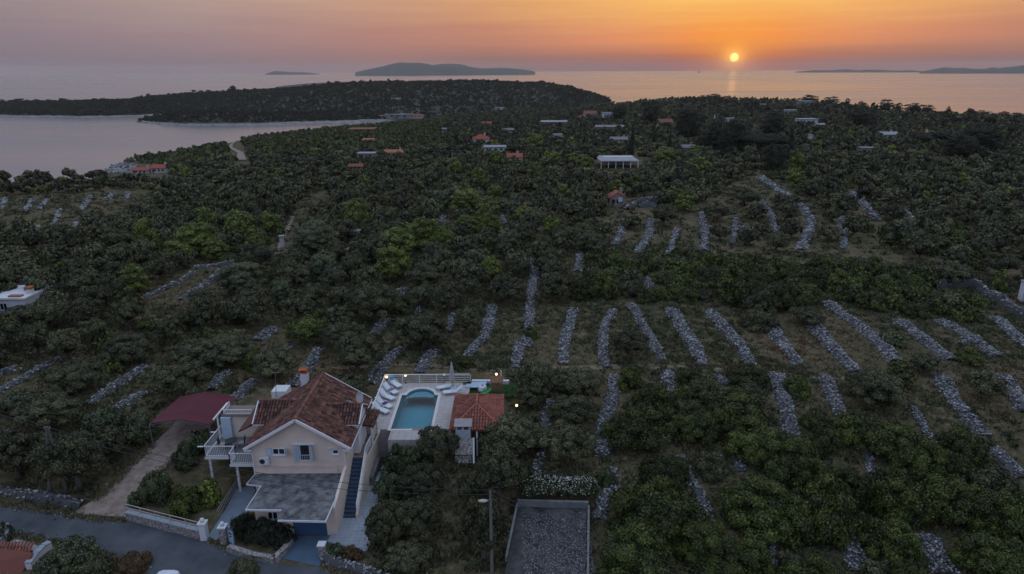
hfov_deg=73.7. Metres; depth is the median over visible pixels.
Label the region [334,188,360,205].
olive tree
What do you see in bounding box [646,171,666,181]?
olive tree
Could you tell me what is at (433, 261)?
olive tree
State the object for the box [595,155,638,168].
pergola
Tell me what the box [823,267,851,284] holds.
macchia bush
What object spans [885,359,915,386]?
green tree
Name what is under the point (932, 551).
dry stone wall
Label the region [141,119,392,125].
shore rocks
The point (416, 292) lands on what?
olive tree
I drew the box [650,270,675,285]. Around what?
macchia bush
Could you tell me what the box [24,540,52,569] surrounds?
white wall
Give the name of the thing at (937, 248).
macchia bush
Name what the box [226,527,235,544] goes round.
pedestrian gate
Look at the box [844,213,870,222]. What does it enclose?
olive tree
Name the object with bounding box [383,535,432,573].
olive tree
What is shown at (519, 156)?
house
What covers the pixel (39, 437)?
olive tree
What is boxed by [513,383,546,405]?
olive tree
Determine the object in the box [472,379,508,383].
kerb wall
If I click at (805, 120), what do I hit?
house
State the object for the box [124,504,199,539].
street wall
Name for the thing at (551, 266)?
olive tree
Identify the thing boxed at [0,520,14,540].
shrub
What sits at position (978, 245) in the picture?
olive tree
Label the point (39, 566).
shrub
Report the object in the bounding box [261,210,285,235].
green tree
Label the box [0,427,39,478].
olive tree
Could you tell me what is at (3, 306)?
window
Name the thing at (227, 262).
dry stone wall
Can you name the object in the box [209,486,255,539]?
garden path
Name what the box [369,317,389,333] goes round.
dry stone wall
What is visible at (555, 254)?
olive tree
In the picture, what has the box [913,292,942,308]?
macchia bush
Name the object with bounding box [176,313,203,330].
macchia bush
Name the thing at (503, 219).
dry stone wall
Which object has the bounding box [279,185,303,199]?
olive tree
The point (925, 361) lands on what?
olive tree
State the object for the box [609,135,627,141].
house
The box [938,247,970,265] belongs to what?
olive tree
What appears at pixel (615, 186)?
green tree
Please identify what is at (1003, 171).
olive grove
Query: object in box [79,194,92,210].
dry stone wall
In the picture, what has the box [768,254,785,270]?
macchia bush
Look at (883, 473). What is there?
macchia bush
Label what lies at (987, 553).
macchia bush
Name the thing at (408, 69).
island
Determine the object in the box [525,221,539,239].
olive tree
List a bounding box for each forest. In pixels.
[138,108,386,121]
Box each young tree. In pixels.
[773,549,790,568]
[858,558,884,573]
[877,559,890,573]
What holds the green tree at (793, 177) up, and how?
on the ground at (192, 478)
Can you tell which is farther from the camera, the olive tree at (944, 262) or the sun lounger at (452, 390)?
the olive tree at (944, 262)
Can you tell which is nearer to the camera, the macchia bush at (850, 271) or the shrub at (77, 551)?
the shrub at (77, 551)
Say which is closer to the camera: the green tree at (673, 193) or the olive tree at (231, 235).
the olive tree at (231, 235)
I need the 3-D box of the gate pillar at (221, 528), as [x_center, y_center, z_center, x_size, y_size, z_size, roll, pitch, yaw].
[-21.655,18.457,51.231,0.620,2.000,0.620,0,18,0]
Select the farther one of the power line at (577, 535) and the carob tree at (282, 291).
the carob tree at (282, 291)
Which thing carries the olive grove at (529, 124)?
on the ground at (192, 478)
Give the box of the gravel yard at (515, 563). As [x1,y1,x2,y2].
[504,507,586,573]
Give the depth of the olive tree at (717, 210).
147.34 m
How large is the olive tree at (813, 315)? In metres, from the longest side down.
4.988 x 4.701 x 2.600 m
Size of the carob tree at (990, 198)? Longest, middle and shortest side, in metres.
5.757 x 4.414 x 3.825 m
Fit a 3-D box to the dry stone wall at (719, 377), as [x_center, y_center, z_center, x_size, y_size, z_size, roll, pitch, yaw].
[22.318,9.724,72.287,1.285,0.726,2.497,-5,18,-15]
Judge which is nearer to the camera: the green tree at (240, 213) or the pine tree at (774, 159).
the green tree at (240, 213)
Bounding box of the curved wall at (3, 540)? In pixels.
[0,523,12,547]
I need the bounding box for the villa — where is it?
[197,367,379,535]
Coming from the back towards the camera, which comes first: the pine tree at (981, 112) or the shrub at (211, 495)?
the pine tree at (981, 112)
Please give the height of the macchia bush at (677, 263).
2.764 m
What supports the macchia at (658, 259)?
on the ground at (192, 478)
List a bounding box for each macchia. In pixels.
[2,145,1023,234]
[2,201,1023,307]
[123,115,446,163]
[133,107,1023,164]
[653,253,663,264]
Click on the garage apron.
(304, 549)
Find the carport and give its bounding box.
[149,392,237,448]
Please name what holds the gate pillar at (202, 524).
on the ground at (192, 478)
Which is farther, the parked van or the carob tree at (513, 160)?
the carob tree at (513, 160)
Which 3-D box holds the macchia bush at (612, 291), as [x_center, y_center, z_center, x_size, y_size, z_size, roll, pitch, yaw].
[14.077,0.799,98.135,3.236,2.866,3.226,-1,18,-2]
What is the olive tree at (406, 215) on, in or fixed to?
on the ground at (192, 478)
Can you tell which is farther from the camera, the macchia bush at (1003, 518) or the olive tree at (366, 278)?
the olive tree at (366, 278)
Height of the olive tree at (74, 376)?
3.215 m
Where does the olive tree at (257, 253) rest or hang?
on the ground at (192, 478)
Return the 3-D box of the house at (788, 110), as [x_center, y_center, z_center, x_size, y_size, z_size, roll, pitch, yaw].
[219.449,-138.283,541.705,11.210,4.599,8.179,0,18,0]
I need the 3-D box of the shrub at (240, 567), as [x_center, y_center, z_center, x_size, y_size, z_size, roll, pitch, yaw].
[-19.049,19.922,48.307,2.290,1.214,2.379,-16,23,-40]
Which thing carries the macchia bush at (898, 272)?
on the ground at (192, 478)
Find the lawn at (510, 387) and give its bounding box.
[469,383,517,396]
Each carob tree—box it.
[19,266,56,296]
[179,204,197,222]
[187,174,207,191]
[187,288,220,304]
[214,260,268,294]
[236,175,248,184]
[270,279,296,306]
[290,218,340,254]
[304,252,334,282]
[354,184,368,197]
[419,167,437,188]
[421,242,440,259]
[430,190,450,211]
[454,153,464,164]
[465,248,487,265]
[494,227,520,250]
[506,155,518,165]
[506,200,521,216]
[571,180,592,206]
[637,165,651,181]
[643,156,655,169]
[671,179,683,191]
[739,145,758,162]
[885,219,917,249]
[887,217,912,232]
[909,172,927,183]
[931,157,947,167]
[964,176,986,191]
[979,191,997,207]
[981,190,1001,209]
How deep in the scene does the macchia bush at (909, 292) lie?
96.53 m
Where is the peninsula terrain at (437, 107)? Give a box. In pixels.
[0,81,615,120]
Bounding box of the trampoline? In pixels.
[465,382,486,387]
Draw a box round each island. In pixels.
[265,71,318,74]
[355,62,534,75]
[795,69,920,72]
[919,65,1023,73]
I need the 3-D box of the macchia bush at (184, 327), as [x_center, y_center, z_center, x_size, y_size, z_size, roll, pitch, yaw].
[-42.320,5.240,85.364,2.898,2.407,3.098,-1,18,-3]
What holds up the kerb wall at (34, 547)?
on the ground at (192, 478)
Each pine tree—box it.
[227,85,235,90]
[611,105,626,119]
[640,99,659,123]
[674,108,705,141]
[696,120,734,150]
[702,94,718,97]
[713,118,755,152]
[736,132,795,151]
[758,111,787,134]
[758,143,789,173]
[801,95,818,100]
[823,96,839,103]
[843,106,880,126]
[880,98,894,109]
[892,103,902,110]
[903,103,926,111]
[909,129,981,156]
[921,104,935,111]
[937,133,986,156]
[958,121,1006,151]
[966,108,977,113]
[973,110,992,114]
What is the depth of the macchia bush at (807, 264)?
110.00 m
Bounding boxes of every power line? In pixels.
[48,427,468,489]
[49,431,488,494]
[491,494,673,573]
[492,491,705,573]
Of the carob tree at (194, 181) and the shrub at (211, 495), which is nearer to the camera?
the shrub at (211, 495)
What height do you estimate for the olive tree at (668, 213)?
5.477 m
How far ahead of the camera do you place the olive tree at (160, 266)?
107.98 m
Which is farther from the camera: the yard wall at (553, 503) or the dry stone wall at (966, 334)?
the dry stone wall at (966, 334)
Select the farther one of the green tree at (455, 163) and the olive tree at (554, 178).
the green tree at (455, 163)
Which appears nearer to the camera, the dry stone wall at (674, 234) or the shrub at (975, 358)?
the shrub at (975, 358)
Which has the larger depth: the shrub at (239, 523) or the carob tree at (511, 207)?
the carob tree at (511, 207)
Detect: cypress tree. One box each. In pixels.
[626,123,635,155]
[651,125,656,142]
[666,130,671,146]
[784,124,796,160]
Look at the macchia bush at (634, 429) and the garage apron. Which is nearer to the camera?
the garage apron
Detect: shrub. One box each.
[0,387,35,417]
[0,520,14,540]
[30,549,73,573]
[46,532,102,573]
[76,552,119,573]
[78,405,126,432]
[113,550,153,573]
[115,410,159,444]
[127,491,143,508]
[136,470,173,506]
[166,483,203,521]
[169,439,199,471]
[189,429,213,453]
[196,477,223,509]
[226,555,259,573]
[229,511,260,540]
[243,516,287,547]
[269,524,297,550]
[328,542,343,557]
[343,544,364,560]
[370,471,410,503]
[383,450,399,472]
[384,442,407,475]
[399,444,419,465]
[415,443,433,463]
[447,353,472,371]
[522,326,539,340]
[595,466,618,488]
[616,365,644,392]
[737,308,781,332]
[878,330,909,348]
[951,345,985,366]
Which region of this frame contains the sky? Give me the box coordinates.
[0,0,1023,74]
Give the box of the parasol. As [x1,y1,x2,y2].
[449,361,455,388]
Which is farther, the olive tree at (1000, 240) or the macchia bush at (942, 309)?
the olive tree at (1000, 240)
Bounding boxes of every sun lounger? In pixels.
[371,401,390,415]
[374,395,393,407]
[378,388,395,401]
[383,381,398,395]
[388,377,402,388]
[436,381,455,388]
[443,385,462,393]
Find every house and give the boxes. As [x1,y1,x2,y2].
[0,285,52,313]
[0,541,34,573]
[130,165,151,173]
[149,162,167,172]
[347,127,377,131]
[348,161,364,169]
[356,152,376,157]
[384,113,413,118]
[384,148,404,154]
[411,114,423,117]
[449,393,503,455]
[472,132,489,145]
[484,145,505,151]
[504,151,522,161]
[541,120,567,123]
[583,111,596,115]
[594,125,624,130]
[601,112,612,118]
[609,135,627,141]
[656,117,673,126]
[681,142,694,149]
[784,109,796,112]
[794,118,817,124]
[796,101,813,104]
[857,146,874,152]
[878,130,897,137]
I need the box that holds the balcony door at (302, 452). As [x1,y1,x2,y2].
[292,443,314,462]
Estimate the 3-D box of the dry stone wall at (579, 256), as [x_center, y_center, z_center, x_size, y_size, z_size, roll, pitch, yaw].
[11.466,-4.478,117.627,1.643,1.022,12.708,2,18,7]
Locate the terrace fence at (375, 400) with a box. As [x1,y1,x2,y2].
[372,374,470,408]
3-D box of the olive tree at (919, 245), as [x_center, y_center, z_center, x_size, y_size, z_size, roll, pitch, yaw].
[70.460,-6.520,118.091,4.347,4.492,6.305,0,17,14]
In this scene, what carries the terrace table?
on the villa
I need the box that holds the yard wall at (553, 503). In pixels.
[505,499,589,573]
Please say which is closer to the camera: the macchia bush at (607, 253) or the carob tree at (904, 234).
the macchia bush at (607, 253)
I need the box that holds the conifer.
[717,263,747,307]
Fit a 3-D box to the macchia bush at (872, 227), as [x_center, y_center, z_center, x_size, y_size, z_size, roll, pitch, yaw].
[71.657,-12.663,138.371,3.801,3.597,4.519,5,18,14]
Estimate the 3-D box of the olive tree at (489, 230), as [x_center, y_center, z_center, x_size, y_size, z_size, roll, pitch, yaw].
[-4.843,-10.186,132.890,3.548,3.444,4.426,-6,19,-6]
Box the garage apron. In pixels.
[282,535,329,566]
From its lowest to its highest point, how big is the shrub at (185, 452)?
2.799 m
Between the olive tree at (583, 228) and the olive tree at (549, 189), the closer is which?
the olive tree at (583, 228)
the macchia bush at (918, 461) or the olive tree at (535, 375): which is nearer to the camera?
the macchia bush at (918, 461)
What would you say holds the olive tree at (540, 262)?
on the ground at (192, 478)
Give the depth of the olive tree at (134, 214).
152.16 m
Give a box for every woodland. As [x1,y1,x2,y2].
[58,135,1013,192]
[118,136,1023,192]
[445,96,1007,151]
[445,101,1023,152]
[639,95,1023,124]
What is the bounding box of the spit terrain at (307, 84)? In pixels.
[274,82,342,87]
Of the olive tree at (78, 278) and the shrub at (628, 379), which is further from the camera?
the olive tree at (78, 278)
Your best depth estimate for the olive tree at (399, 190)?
176.30 m
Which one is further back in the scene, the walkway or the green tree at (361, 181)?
the green tree at (361, 181)
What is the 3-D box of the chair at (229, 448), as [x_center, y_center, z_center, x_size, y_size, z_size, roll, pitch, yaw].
[-24.024,13.630,57.979,0.480,1.050,0.590,-3,18,-7]
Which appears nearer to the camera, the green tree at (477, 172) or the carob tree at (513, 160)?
the green tree at (477, 172)
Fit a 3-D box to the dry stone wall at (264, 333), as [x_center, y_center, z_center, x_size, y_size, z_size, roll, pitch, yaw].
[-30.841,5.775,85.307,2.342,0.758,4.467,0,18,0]
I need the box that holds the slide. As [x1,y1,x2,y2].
[480,383,498,393]
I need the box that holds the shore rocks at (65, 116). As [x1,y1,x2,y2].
[0,114,152,117]
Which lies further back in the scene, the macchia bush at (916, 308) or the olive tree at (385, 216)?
the olive tree at (385, 216)
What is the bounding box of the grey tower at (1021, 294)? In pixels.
[1018,280,1023,301]
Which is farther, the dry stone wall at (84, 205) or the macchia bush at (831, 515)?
the dry stone wall at (84, 205)
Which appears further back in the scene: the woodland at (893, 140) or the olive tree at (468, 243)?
the woodland at (893, 140)
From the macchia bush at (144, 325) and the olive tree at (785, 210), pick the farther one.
the olive tree at (785, 210)
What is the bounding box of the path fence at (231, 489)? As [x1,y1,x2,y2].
[216,479,237,519]
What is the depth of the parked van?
45.83 m
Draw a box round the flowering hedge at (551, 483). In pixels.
[517,470,599,497]
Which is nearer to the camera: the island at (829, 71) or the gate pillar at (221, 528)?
the gate pillar at (221, 528)
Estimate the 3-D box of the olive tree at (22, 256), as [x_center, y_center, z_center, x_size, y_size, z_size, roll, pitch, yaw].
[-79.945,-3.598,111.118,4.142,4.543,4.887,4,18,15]
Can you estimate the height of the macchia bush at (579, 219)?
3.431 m
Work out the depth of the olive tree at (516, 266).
107.56 m
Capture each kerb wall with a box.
[9,539,37,552]
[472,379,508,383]
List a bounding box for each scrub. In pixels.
[0,164,1022,291]
[0,239,1023,573]
[57,241,1023,420]
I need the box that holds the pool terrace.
[377,383,470,462]
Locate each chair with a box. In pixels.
[217,437,225,447]
[224,443,232,452]
[238,435,244,448]
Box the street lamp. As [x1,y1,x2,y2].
[478,489,493,573]
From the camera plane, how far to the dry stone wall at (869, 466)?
59.43 m
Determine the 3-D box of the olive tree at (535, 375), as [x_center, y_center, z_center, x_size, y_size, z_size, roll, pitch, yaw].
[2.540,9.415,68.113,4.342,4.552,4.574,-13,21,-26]
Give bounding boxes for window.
[0,303,7,310]
[266,448,286,455]
[267,512,277,520]
[332,449,339,454]
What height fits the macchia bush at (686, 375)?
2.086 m
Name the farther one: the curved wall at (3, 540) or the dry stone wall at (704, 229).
the dry stone wall at (704, 229)
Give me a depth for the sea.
1917.90 m
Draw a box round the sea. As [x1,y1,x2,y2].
[0,70,1023,181]
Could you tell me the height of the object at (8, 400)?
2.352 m
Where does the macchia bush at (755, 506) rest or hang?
on the ground at (192, 478)
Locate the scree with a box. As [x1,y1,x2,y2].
[102,162,136,174]
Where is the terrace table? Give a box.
[225,437,236,449]
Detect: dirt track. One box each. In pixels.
[229,141,245,159]
[275,215,294,253]
[332,362,849,379]
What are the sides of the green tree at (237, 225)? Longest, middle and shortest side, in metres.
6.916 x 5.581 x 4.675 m
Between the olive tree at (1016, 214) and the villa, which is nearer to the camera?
the villa
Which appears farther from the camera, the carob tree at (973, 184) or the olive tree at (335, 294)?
the carob tree at (973, 184)
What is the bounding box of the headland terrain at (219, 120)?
[136,112,381,123]
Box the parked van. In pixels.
[157,570,179,573]
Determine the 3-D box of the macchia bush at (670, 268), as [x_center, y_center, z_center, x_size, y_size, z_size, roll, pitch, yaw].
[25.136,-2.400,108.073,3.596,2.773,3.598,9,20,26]
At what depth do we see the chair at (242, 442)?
58.80 m
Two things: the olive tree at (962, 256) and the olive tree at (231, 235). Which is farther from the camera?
the olive tree at (231, 235)
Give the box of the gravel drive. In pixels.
[71,410,223,516]
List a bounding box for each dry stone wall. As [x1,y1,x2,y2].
[0,197,8,209]
[0,356,62,393]
[0,364,21,375]
[0,485,84,508]
[22,197,36,211]
[35,198,49,209]
[50,207,61,224]
[72,218,79,226]
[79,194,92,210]
[86,364,150,403]
[103,191,116,200]
[113,390,147,409]
[124,190,130,199]
[141,270,195,299]
[177,267,222,300]
[191,259,233,269]
[205,369,232,390]
[230,378,259,400]
[253,326,278,340]
[283,343,294,347]
[286,346,325,386]
[318,552,390,573]
[362,346,404,384]
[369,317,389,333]
[396,286,410,295]
[413,348,440,372]
[415,305,421,312]
[438,215,445,222]
[446,312,455,330]
[462,303,496,364]
[499,214,506,223]
[510,340,525,367]
[521,256,540,346]
[532,446,546,476]
[540,398,554,428]
[557,307,578,364]
[573,251,582,270]
[590,466,620,519]
[593,373,620,457]
[597,308,618,367]
[611,218,626,243]
[624,195,659,209]
[626,302,666,360]
[634,218,654,252]
[638,200,657,207]
[644,276,655,287]
[660,369,674,392]
[664,227,679,254]
[664,307,709,364]
[676,454,713,518]
[698,211,709,249]
[703,308,757,364]
[708,225,774,229]
[713,372,729,384]
[729,217,739,244]
[731,452,746,471]
[757,175,816,249]
[758,198,779,231]
[765,544,777,565]
[767,327,806,365]
[768,371,800,436]
[802,322,861,371]
[818,374,846,415]
[822,300,901,360]
[836,215,848,248]
[841,529,866,572]
[848,191,881,220]
[858,444,875,473]
[893,318,956,360]
[905,209,914,219]
[906,404,937,442]
[913,530,960,573]
[930,373,993,435]
[933,279,1023,319]
[933,318,1005,356]
[957,335,981,344]
[985,315,1023,345]
[988,445,1023,476]
[995,373,1023,411]
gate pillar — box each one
[196,518,208,540]
[216,521,228,543]
[316,541,326,556]
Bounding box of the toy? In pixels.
[478,384,487,391]
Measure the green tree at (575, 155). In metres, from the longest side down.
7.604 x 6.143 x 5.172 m
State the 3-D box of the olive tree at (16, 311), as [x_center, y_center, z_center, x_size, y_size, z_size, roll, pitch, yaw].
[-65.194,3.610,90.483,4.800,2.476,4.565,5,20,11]
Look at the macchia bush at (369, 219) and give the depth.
149.89 m
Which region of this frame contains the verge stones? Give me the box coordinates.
[6,449,351,573]
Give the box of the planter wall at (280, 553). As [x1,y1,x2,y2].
[226,538,293,563]
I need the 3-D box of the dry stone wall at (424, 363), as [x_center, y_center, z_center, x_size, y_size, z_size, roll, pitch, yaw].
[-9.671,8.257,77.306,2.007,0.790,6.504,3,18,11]
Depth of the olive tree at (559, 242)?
119.50 m
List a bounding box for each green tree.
[120,263,154,291]
[131,217,159,248]
[162,239,195,258]
[173,220,221,256]
[178,165,192,176]
[192,204,216,223]
[198,237,230,259]
[220,209,254,226]
[223,214,248,234]
[244,225,266,245]
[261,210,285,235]
[341,208,361,225]
[343,197,369,219]
[356,173,370,192]
[374,245,411,281]
[379,225,418,256]
[401,222,412,233]
[409,216,441,247]
[413,178,424,193]
[431,227,452,245]
[448,157,461,172]
[448,188,478,210]
[451,214,479,233]
[471,165,485,183]
[475,202,492,226]
[476,197,500,215]
[477,211,501,236]
[481,254,502,280]
[485,183,502,198]
[488,150,503,164]
[513,206,532,219]
[525,131,544,147]
[527,160,543,178]
[543,150,560,165]
[544,214,560,236]
[555,182,569,196]
[564,152,580,165]
[579,154,592,167]
[609,179,624,193]
[650,145,676,162]
[663,185,684,199]
[673,193,695,210]
[686,156,711,169]
[688,145,701,151]
[784,168,805,184]
[787,145,805,167]
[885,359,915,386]
[992,267,1008,293]
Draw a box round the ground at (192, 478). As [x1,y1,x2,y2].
[0,110,1023,573]
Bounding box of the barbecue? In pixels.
[454,418,474,464]
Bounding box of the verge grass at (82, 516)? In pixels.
[0,444,354,573]
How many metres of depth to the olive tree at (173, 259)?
112.84 m
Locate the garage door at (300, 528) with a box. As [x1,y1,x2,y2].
[293,522,327,534]
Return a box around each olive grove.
[0,136,1023,226]
[0,190,992,271]
[167,96,1023,163]
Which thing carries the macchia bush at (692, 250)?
on the ground at (192, 478)
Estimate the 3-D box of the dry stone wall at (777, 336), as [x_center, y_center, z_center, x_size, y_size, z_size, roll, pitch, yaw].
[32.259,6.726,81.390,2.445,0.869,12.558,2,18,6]
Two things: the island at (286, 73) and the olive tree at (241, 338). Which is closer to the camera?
the olive tree at (241, 338)
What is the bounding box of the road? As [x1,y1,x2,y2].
[0,504,331,573]
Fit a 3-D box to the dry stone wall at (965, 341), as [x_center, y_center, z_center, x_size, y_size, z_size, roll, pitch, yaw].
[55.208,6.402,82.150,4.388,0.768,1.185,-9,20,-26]
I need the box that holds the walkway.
[327,463,385,552]
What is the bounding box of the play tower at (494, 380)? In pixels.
[490,376,502,393]
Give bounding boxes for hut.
[278,235,284,246]
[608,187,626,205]
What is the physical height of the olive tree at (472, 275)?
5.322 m
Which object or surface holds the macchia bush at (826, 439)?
on the ground at (192, 478)
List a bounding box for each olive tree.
[0,220,7,231]
[0,243,29,262]
[0,259,33,283]
[0,271,18,292]
[0,303,30,319]
[0,319,22,350]
[0,349,9,363]
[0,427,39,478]
[7,249,38,267]
[10,389,82,426]
[11,217,34,231]
[11,229,48,249]
[15,322,48,356]
[18,260,43,272]
[20,297,69,329]
[21,430,62,467]
[24,272,56,284]
[29,296,56,306]
[31,427,107,488]
[40,242,71,261]
[40,356,110,393]
[41,288,69,300]
[44,222,61,239]
[45,327,85,360]
[50,222,88,253]
[56,297,99,324]
[59,267,109,290]
[60,256,95,273]
[67,248,93,259]
[75,284,115,316]
[77,317,107,340]
[81,209,104,226]
[83,423,136,467]
[84,218,113,240]
[92,212,124,228]
[93,273,127,300]
[99,226,132,245]
[100,331,150,361]
[102,260,127,279]
[106,242,129,262]
[107,295,146,327]
[117,238,157,271]
[123,209,144,221]
[130,215,159,229]
[144,257,173,280]
[145,359,213,396]
[148,191,178,209]
[153,215,180,239]
[154,315,183,342]
[159,253,178,273]
[160,203,185,213]
[160,207,181,218]
[162,221,182,241]
[164,337,214,363]
[173,250,194,267]
[186,296,225,327]
[187,194,210,210]
[201,340,250,366]
[207,329,255,355]
[214,184,235,199]
[219,229,243,243]
[222,286,273,326]
[230,188,250,198]
[234,192,259,207]
[234,241,274,270]
[235,283,270,297]
[236,181,258,193]
[239,198,257,212]
[244,232,266,240]
[251,344,297,376]
[266,193,295,213]
[268,276,292,290]
[274,259,311,289]
[278,293,314,318]
[279,179,304,191]
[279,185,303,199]
[282,251,305,267]
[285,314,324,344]
[288,246,311,258]
[295,282,325,307]
[300,216,313,224]
[307,203,327,216]
[309,248,336,266]
[312,214,329,225]
[315,209,339,221]
[317,267,347,288]
[317,320,370,343]
[319,242,347,264]
[322,304,355,325]
[326,218,356,242]
[326,286,347,304]
[330,185,346,198]
[333,332,384,374]
[333,372,369,389]
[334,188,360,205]
[337,254,364,279]
[343,281,403,322]
[349,236,368,247]
[349,262,381,286]
[359,232,392,270]
[363,499,406,549]
[367,219,385,230]
[368,226,382,235]
[370,181,388,195]
[372,209,395,222]
[377,175,391,182]
[380,220,403,231]
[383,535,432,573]
[386,178,405,191]
[388,493,442,540]
[390,194,414,209]
[393,183,413,196]
[394,310,448,348]
[395,208,418,223]
[397,460,443,498]
[403,260,443,284]
[409,283,430,304]
[413,251,439,272]
[415,424,460,464]
[422,279,467,310]
[426,240,449,249]
[433,248,455,271]
[440,258,472,273]
[442,181,464,206]
[450,260,491,293]
[451,207,474,218]
[452,222,470,236]
[453,307,481,335]
[455,234,478,251]
[455,248,466,258]
[455,496,512,560]
[456,473,480,497]
[474,447,528,496]
[476,248,490,257]
[477,411,541,457]
[478,226,495,236]
[485,274,526,302]
[490,163,511,180]
[494,240,512,260]
[502,258,530,276]
[504,178,528,192]
[504,247,530,263]
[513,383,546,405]
[514,222,533,245]
[514,357,557,393]
[519,210,546,232]
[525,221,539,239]
[526,239,550,257]
[527,176,545,193]
[527,425,550,448]
[529,194,547,207]
[531,256,548,271]
[536,272,573,301]
[537,418,597,462]
[541,259,573,277]
[542,182,559,196]
[542,193,565,212]
[543,247,568,263]
[544,171,562,185]
[546,394,596,423]
[549,217,567,225]
[550,234,573,256]
[552,224,580,239]
[552,366,601,393]
[556,199,583,219]
[568,170,587,183]
[569,185,593,196]
[571,222,597,235]
[573,231,607,250]
[580,205,600,218]
[589,171,610,192]
[596,221,613,237]
[610,326,650,359]
[619,215,642,228]
[634,180,652,195]
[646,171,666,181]
[651,203,679,226]
[671,170,688,181]
[678,162,699,178]
[702,203,732,221]
[709,224,731,240]
[726,187,761,204]
[737,228,760,245]
[740,203,768,219]
[753,221,772,234]
[761,231,792,252]
[768,191,801,203]
[773,201,800,222]
[777,220,802,237]
[787,306,826,324]
[797,179,822,200]
[815,225,844,240]
[821,174,842,189]
[830,190,857,200]
[831,194,858,214]
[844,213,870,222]
[849,366,906,408]
[853,169,879,186]
[883,185,908,202]
[883,202,908,221]
[906,235,934,259]
[910,351,944,372]
[916,208,946,234]
[922,219,952,236]
[922,234,951,245]
[935,259,973,281]
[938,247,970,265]
[941,259,969,273]
[948,191,975,208]
[949,208,977,223]
[961,367,1008,396]
[966,236,996,252]
[977,214,1002,223]
[977,217,1009,233]
[980,233,1018,251]
[980,250,1020,271]
[1006,208,1023,223]
[1006,219,1023,237]
[1009,202,1023,211]
[1010,236,1023,254]
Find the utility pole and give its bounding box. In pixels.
[43,426,67,491]
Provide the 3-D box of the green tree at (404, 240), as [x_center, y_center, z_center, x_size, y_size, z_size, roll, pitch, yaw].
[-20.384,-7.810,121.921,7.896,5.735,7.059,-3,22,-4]
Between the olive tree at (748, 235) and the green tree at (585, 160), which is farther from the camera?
the green tree at (585, 160)
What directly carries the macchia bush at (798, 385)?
on the ground at (192, 478)
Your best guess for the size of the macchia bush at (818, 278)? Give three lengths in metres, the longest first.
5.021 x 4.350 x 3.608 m
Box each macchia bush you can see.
[1,315,22,328]
[30,247,46,259]
[47,268,61,282]
[91,328,120,351]
[99,248,122,261]
[99,357,124,373]
[112,287,142,305]
[133,317,156,331]
[153,239,166,251]
[164,323,188,336]
[169,333,194,350]
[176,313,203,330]
[193,327,214,338]
[204,331,219,340]
[214,301,228,318]
[214,327,237,333]
[223,313,247,324]
[228,238,245,251]
[240,347,259,372]
[255,275,270,284]
[267,267,280,280]
[310,314,326,337]
[314,307,327,319]
[323,202,337,210]
[332,212,343,221]
[351,233,367,240]
[359,227,368,237]
[365,214,379,225]
[384,300,409,315]
[398,295,409,305]
[402,258,416,272]
[447,229,457,241]
[483,237,498,253]
[525,246,537,258]
[533,236,545,244]
[568,216,584,224]
[569,277,598,301]
[582,261,598,275]
[584,246,604,258]
[584,254,601,265]
[584,267,604,278]
[590,268,617,291]
[591,258,605,269]
[594,517,678,573]
[599,284,621,299]
[599,404,679,452]
[602,250,622,259]
[603,473,709,561]
[604,252,632,271]
[604,265,622,277]
[610,248,621,254]
[618,267,643,282]
[618,280,644,296]
[627,260,641,268]
[630,381,681,420]
[634,265,648,275]
[636,289,657,304]
[637,452,691,490]
[638,249,655,258]
[641,257,660,271]
[649,245,663,257]
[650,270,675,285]
[653,286,672,300]
[658,264,676,272]
[663,258,685,267]
[664,275,688,287]
[665,280,683,294]
[666,514,742,573]
[667,247,687,256]
[667,399,722,445]
[668,255,687,264]
[670,286,699,304]
[672,194,687,205]
[672,265,692,283]
[676,367,705,384]
[678,377,721,404]
[678,568,694,573]
[683,246,700,256]
[684,258,706,276]
[687,252,701,259]
[690,281,706,286]
[691,252,714,269]
[694,451,729,482]
[696,558,746,573]
[697,287,714,302]
[701,386,766,432]
[702,282,720,295]
[714,249,728,261]
[714,254,733,268]
[715,473,817,551]
[719,414,784,465]
[721,271,749,288]
[722,534,775,573]
[724,361,769,387]
[725,257,751,272]
[727,252,742,257]
[737,381,767,405]
[738,284,782,313]
[741,257,754,269]
[744,280,767,292]
[750,430,829,487]
[752,251,768,263]
[752,259,772,269]
[758,263,779,280]
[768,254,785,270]
[772,283,804,313]
[775,261,807,280]
[775,551,836,573]
[779,274,804,284]
[780,373,812,399]
[783,257,799,263]
[788,471,864,548]
[792,280,823,305]
[795,280,813,290]
[796,262,809,275]
[797,410,830,431]
[800,269,829,289]
[803,260,819,268]
[803,464,877,514]
[804,439,827,460]
[810,254,837,270]
[811,424,843,454]
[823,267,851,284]
[824,278,847,292]
[830,408,870,444]
[832,284,860,302]
[833,258,864,269]
[835,266,856,276]
[841,275,864,287]
[852,264,872,281]
[852,417,928,460]
[853,285,879,299]
[854,287,887,312]
[855,513,925,562]
[858,275,868,286]
[860,216,875,232]
[862,255,884,275]
[866,273,901,295]
[867,470,943,532]
[869,272,896,285]
[873,465,912,487]
[875,262,906,278]
[883,294,905,311]
[884,436,949,481]
[885,219,894,226]
[885,557,930,573]
[886,292,906,300]
[895,258,925,272]
[895,274,921,292]
[900,299,933,318]
[902,285,929,300]
[906,266,941,287]
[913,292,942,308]
[917,276,932,291]
[917,470,990,530]
[921,262,937,273]
[923,239,941,255]
[928,300,948,316]
[938,426,991,463]
[939,292,967,308]
[942,452,977,480]
[946,529,1023,573]
[947,288,974,303]
[948,228,968,239]
[948,304,983,322]
[949,219,970,230]
[966,461,1023,495]
[966,484,1023,549]
[1016,487,1023,501]
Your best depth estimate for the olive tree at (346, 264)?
106.00 m

